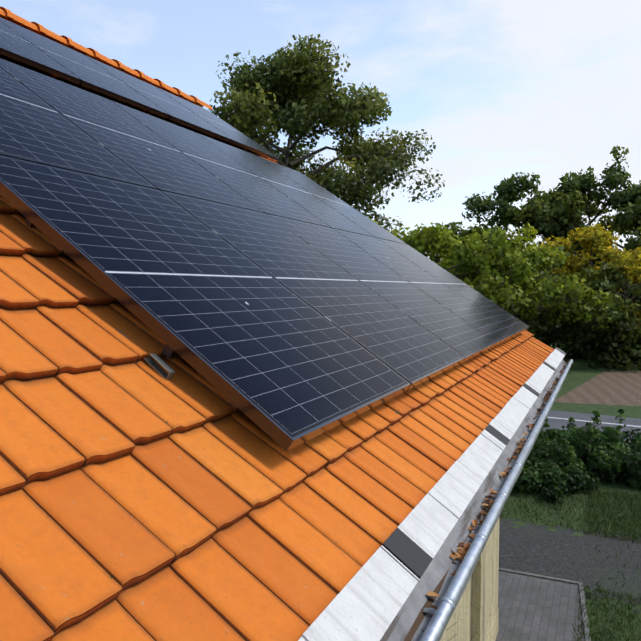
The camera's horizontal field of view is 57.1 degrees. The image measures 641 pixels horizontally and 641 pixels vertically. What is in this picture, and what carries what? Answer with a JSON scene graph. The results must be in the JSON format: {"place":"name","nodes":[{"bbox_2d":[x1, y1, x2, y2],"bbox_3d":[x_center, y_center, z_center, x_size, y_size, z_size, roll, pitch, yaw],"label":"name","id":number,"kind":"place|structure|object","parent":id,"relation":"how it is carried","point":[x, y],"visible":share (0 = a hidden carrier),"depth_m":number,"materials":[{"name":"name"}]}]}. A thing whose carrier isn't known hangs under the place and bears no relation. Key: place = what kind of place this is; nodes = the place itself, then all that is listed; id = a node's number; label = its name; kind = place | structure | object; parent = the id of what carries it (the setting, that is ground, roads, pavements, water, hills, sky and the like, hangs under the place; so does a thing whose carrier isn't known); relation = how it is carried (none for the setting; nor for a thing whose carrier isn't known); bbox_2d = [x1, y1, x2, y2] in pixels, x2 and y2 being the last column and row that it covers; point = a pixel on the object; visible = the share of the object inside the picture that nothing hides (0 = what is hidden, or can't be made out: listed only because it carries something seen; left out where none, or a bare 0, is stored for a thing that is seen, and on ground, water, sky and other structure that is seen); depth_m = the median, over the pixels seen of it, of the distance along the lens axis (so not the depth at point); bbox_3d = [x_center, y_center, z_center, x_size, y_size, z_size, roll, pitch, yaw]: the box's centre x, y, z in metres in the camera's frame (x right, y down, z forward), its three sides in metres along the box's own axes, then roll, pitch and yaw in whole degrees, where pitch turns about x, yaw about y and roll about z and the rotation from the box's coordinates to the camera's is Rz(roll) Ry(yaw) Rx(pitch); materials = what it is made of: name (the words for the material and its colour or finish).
{"place":"outdoors","nodes":[
{"label":"outdoors","id":0,"kind":"place"},
{"bbox_2d":[0,0,640,261],"label":"sky","id":1,"kind":"structure","parent":0,"point":[548,89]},
{"bbox_2d":[495,571,584,640],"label":"paved path","id":2,"kind":"structure","parent":0,"point":[534,609],"depth_m":8.11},
{"bbox_2d":[499,304,640,640],"bbox_3d":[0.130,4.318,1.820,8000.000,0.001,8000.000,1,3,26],"label":"terrain","id":3,"kind":"structure","parent":0,"point":[557,551],"depth_m":10.51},
{"bbox_2d":[234,73,418,207],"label":"tree branches","id":4,"kind":"object","parent":3,"relation":"on","point":[298,160],"visible":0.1,"depth_m":43.88,"materials":[{"name":"brown plant"}]},
{"bbox_2d":[209,34,445,237],"bbox_3d":[-1.024,-10.987,43.344,21.073,17.888,20.965,0,3,-7],"label":"tree foliage","id":5,"kind":"object","parent":4,"relation":"attached to","point":[278,77],"visible":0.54,"depth_m":39.84,"materials":[{"name":"green plant"}]},
{"bbox_2d":[369,218,532,313],"bbox_3d":[5.852,-1.135,30.556,10.488,7.960,9.291,1,3,26],"label":"tree foliage","id":6,"kind":"object","parent":3,"relation":"on","point":[432,242],"visible":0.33,"depth_m":27.82,"materials":[{"name":"green plant"}]},
{"bbox_2d":[416,221,505,286],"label":"tree foliage","id":7,"kind":"object","parent":3,"relation":"on","point":[461,231],"visible":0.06,"depth_m":47.34,"materials":[{"name":"green plant"}]},
{"bbox_2d":[434,244,503,303],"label":"tree branches","id":8,"kind":"object","parent":3,"relation":"on","point":[450,268],"visible":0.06,"depth_m":29.16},
{"bbox_2d":[440,518,498,640],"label":"building walls","id":9,"kind":"structure","parent":3,"relation":"on","point":[475,616],"depth_m":6.53,"materials":[{"name":"beige wood boards"}]},
{"bbox_2d":[0,57,564,640],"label":"roof deck","id":10,"kind":"structure","parent":9,"relation":"on","point":[420,615],"depth_m":1.73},
{"bbox_2d":[0,54,553,640],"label":"roof tiles","id":11,"kind":"object","parent":10,"relation":"on","point":[208,512],"visible":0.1,"depth_m":1.54,"materials":[{"name":"ceramic"}]},
{"bbox_2d":[25,218,180,358],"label":"mounting rails","id":12,"kind":"object","parent":11,"relation":"attached to","point":[168,352],"visible":0.1,"depth_m":1.91,"materials":[{"name":"grey metal"}]},
{"bbox_2d":[0,6,211,109],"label":"ridge tiles","id":13,"kind":"object","parent":11,"relation":"on","point":[34,27],"visible":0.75,"depth_m":7.40,"materials":[{"name":"ceramic"}]},
{"bbox_2d":[13,30,492,379],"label":"clamps and roof hooks","id":14,"kind":"object","parent":11,"relation":"on","point":[163,364],"visible":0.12,"depth_m":1.89,"materials":[{"name":"silver metal"}]},
{"bbox_2d":[0,20,528,450],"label":"solar panel frames","id":15,"kind":"structure","parent":14,"relation":"on","point":[247,407],"depth_m":2.21,"materials":[{"name":"black metal"}]},
{"bbox_2d":[0,17,527,436],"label":"solar panels","id":16,"kind":"object","parent":15,"relation":"in","point":[287,361],"visible":0.92,"depth_m":3.21,"materials":[{"name":"glass"}]},
{"bbox_2d":[298,347,565,640],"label":"eaves flashing","id":17,"kind":"object","parent":10,"relation":"on","point":[368,601],"visible":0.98,"depth_m":1.79,"materials":[{"name":"white metal"}]},
{"bbox_2d":[382,348,565,578],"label":"flashing strips","id":18,"kind":"object","parent":17,"relation":"on","point":[413,557],"visible":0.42,"depth_m":1.68,"materials":[{"name":"grey metal"}]},
{"bbox_2d":[380,359,569,640],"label":"gutter","id":19,"kind":"object","parent":10,"relation":"on","point":[436,570],"visible":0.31,"depth_m":2.05,"materials":[{"name":"metal"}]},
{"bbox_2d":[422,362,568,631],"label":"dead leaves","id":20,"kind":"object","parent":19,"relation":"in","point":[463,550],"visible":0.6,"depth_m":2.42,"materials":[{"name":"brown plant"}]},
{"bbox_2d":[420,359,572,640],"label":"gutter bead and brackets","id":21,"kind":"object","parent":19,"relation":"attached to","point":[443,611],"visible":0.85,"depth_m":1.99,"materials":[{"name":"silver metal"}]},
{"bbox_2d":[455,172,584,278],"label":"tree foliage","id":22,"kind":"object","parent":3,"relation":"on","point":[508,190],"visible":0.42,"depth_m":50.80,"materials":[{"name":"green plant"}]},
{"bbox_2d":[455,237,595,316],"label":"tree branches","id":23,"kind":"object","parent":3,"relation":"on","point":[503,283],"visible":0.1,"depth_m":31.62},
{"bbox_2d":[439,223,613,330],"bbox_3d":[9.222,-1.763,31.497,11.590,6.948,9.237,1,3,26],"label":"tree foliage","id":24,"kind":"object","parent":3,"relation":"on","point":[549,290],"visible":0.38,"depth_m":29.73,"materials":[{"name":"green plant"}]},
{"bbox_2d":[455,246,616,350],"bbox_3d":[11.551,-1.097,34.525,10.673,6.762,8.181,1,3,26],"label":"tree foliage","id":25,"kind":"object","parent":3,"relation":"on","point":[564,338],"visible":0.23,"depth_m":33.49,"materials":[{"name":"green plant"}]},
{"bbox_2d":[499,568,590,640],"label":"path kerb","id":26,"kind":"structure","parent":3,"relation":"on","point":[585,618],"depth_m":8.82,"materials":[{"name":"concrete"}]},
{"bbox_2d":[492,186,600,307],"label":"tree foliage","id":27,"kind":"object","parent":3,"relation":"on","point":[547,207],"visible":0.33,"depth_m":48.15,"materials":[{"name":"green plant"}]},
{"bbox_2d":[495,296,601,340],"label":"tree branches","id":28,"kind":"object","parent":3,"relation":"on","point":[542,338],"visible":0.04,"depth_m":34.61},
{"bbox_2d":[504,241,593,304],"bbox_3d":[16.238,-2.502,40.553,7.083,5.775,6.500,1,3,26],"label":"tree foliage","id":29,"kind":"object","parent":3,"relation":"on","point":[568,264],"visible":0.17,"depth_m":39.41,"materials":[{"name":"green plant"}]},
{"bbox_2d":[500,486,640,640],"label":"grass","id":30,"kind":"structure","parent":3,"relation":"on","point":[634,516],"depth_m":11.01,"materials":[{"name":"green plant"}]},
{"bbox_2d":[507,306,640,370],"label":"undergrowth","id":31,"kind":"object","parent":3,"relation":"on","point":[590,352],"visible":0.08,"depth_m":32.99,"materials":[{"name":"green plant"}]},
{"bbox_2d":[511,145,640,286],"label":"tree foliage","id":32,"kind":"object","parent":3,"relation":"on","point":[614,177],"visible":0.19,"depth_m":48.98,"materials":[{"name":"green plant"}]},
{"bbox_2d":[512,408,640,505],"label":"hedge","id":33,"kind":"object","parent":3,"relation":"on","point":[547,467],"depth_m":13.44,"materials":[{"name":"green plant"}]},
{"bbox_2d":[544,162,624,234],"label":"tree branches","id":34,"kind":"object","parent":3,"relation":"on","point":[595,217],"visible":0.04,"depth_m":50.70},
{"bbox_2d":[529,224,640,323],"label":"tree foliage","id":35,"kind":"object","parent":3,"relation":"on","point":[588,237],"visible":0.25,"depth_m":36.64,"materials":[{"name":"yellow plant"}]},
{"bbox_2d":[561,232,635,291],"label":"tree branches","id":36,"kind":"object","parent":3,"relation":"on","point":[590,255],"visible":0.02,"depth_m":37.94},
{"bbox_2d":[557,180,640,299],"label":"tree foliage","id":37,"kind":"object","parent":3,"relation":"on","point":[620,223],"visible":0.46,"depth_m":46.47,"materials":[{"name":"green plant"}]},
{"bbox_2d":[567,262,640,352],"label":"tree foliage","id":38,"kind":"object","parent":3,"relation":"on","point":[617,311],"visible":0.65,"depth_m":32.50,"materials":[{"name":"green plant"}]},
{"bbox_2d":[581,240,640,324],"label":"tree foliage","id":39,"kind":"object","parent":3,"relation":"on","point":[632,262],"visible":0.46,"depth_m":35.01,"materials":[{"name":"yellow plant"}]},
{"bbox_2d":[593,278,640,364],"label":"tree trunk and limbs","id":40,"kind":"object","parent":3,"relation":"on","point":[627,306],"visible":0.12,"depth_m":33.80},
{"bbox_2d":[601,214,639,301],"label":"tree branches","id":41,"kind":"object","parent":3,"relation":"on","point":[620,246],"visible":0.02,"depth_m":47.89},
{"bbox_2d":[617,257,639,358],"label":"tree yellow trunk and limbs","id":42,"kind":"object","parent":3,"relation":"on","point":[623,289],"visible":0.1,"depth_m":35.53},
{"bbox_2d":[543,410,640,445],"bbox_3d":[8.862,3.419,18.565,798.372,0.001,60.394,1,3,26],"label":"road","id":43,"kind":"structure","parent":0,"point":[556,423],"depth_m":19.61,"materials":[{"name":"grey asphalt"}]},
{"bbox_2d":[548,417,640,426],"bbox_3d":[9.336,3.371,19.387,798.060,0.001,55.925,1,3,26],"label":"road line marking","id":44,"kind":"object","parent":43,"relation":"on","point":[599,422],"visible":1,"depth_m":19.45,"materials":[{"name":"white paint"}]}
]}

